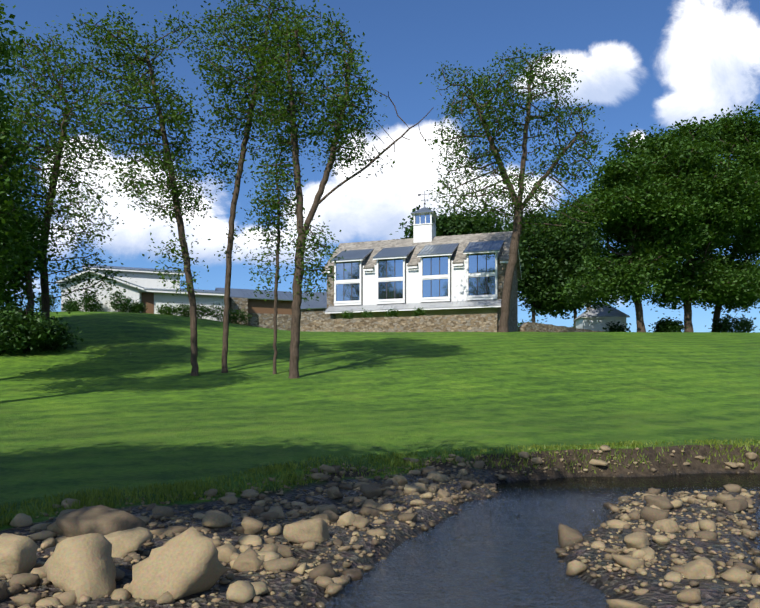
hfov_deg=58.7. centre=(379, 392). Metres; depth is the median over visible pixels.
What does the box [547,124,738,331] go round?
tree wood
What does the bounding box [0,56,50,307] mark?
tree wood
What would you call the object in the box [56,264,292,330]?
building
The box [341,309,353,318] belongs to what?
terrace shrub
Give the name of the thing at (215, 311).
shrub
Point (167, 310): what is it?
shrub
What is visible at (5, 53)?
tree wood
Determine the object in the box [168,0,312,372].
tree wood
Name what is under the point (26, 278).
tree wood
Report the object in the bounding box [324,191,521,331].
house
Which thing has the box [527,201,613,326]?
tree wood
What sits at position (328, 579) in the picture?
rocks
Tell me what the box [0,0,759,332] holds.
sky
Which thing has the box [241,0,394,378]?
tree wood
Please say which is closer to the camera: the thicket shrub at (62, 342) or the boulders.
the boulders
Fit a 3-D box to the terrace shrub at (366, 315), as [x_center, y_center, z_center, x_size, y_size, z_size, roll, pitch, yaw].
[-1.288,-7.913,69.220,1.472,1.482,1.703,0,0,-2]
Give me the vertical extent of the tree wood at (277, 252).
12.934 m
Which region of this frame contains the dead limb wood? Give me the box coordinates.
[318,86,433,204]
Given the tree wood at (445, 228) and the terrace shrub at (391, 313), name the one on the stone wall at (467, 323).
the terrace shrub at (391, 313)
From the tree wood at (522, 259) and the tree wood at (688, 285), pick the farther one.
the tree wood at (522, 259)
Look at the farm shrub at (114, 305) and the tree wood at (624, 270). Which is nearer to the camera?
the farm shrub at (114, 305)
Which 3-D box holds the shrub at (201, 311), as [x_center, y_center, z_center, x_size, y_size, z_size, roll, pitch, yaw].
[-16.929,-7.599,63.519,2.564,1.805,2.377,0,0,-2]
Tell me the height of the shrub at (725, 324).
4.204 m
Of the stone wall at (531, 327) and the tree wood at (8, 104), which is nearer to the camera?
the tree wood at (8, 104)
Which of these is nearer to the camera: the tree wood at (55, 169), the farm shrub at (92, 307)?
the tree wood at (55, 169)
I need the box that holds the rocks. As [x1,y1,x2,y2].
[0,445,759,607]
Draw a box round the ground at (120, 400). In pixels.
[0,312,759,607]
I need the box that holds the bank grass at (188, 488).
[0,437,759,527]
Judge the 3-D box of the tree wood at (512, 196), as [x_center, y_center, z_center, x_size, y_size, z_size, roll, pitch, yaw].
[13.056,-18.992,64.123,18.612,27.227,10.667,0,0,-2]
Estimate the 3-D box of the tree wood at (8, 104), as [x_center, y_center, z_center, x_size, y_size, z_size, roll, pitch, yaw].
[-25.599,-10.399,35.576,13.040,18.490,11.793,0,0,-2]
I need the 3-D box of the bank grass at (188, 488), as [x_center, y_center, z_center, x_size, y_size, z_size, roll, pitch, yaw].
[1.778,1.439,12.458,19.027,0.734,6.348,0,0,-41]
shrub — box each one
[0,299,70,354]
[22,317,83,351]
[34,292,59,311]
[59,298,85,311]
[79,290,103,311]
[105,289,133,311]
[124,297,147,312]
[157,302,178,315]
[173,302,198,316]
[196,302,212,318]
[204,302,235,321]
[229,309,251,325]
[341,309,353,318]
[361,308,373,317]
[384,308,400,316]
[412,307,425,315]
[518,320,543,326]
[603,321,630,331]
[648,313,687,331]
[705,314,759,332]
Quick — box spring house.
[573,304,629,331]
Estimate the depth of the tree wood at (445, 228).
101.17 m
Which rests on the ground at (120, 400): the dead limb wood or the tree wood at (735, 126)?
the tree wood at (735, 126)
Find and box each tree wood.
[0,1,35,130]
[0,20,137,318]
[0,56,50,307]
[0,91,23,163]
[0,156,66,321]
[56,4,217,375]
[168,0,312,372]
[236,133,305,373]
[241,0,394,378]
[390,198,512,239]
[419,42,615,331]
[501,224,540,300]
[504,201,585,321]
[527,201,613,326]
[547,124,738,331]
[627,116,759,331]
[694,101,759,331]
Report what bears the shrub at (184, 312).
on the ground at (120, 400)
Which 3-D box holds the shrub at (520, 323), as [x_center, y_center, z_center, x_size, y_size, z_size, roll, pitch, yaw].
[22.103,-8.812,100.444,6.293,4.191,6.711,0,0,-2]
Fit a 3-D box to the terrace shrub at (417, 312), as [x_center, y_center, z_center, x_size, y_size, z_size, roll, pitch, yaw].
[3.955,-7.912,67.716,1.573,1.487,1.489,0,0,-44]
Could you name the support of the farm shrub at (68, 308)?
on the ground at (120, 400)
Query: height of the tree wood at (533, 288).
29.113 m
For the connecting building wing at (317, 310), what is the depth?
91.07 m
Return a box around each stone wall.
[300,313,498,331]
[518,322,603,331]
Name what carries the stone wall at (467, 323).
on the ground at (120, 400)
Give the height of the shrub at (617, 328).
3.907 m
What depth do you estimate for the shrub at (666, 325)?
93.15 m
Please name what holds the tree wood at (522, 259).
on the ground at (120, 400)
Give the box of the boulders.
[0,472,748,602]
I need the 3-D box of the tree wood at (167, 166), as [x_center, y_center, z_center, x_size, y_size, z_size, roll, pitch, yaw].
[-12.055,-10.085,34.392,7.684,19.080,8.145,0,0,-2]
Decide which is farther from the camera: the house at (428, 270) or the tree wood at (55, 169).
the house at (428, 270)
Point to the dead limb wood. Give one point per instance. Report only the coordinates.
(359, 171)
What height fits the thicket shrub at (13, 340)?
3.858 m
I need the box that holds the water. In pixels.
[325,473,759,607]
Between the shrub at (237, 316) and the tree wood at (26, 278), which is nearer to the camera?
the tree wood at (26, 278)
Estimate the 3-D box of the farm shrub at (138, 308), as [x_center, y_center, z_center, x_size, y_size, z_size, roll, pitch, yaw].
[-22.234,-7.828,61.967,2.035,1.996,1.901,0,0,-2]
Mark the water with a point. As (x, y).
(497, 552)
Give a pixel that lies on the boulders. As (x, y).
(80, 562)
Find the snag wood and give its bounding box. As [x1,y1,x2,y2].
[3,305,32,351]

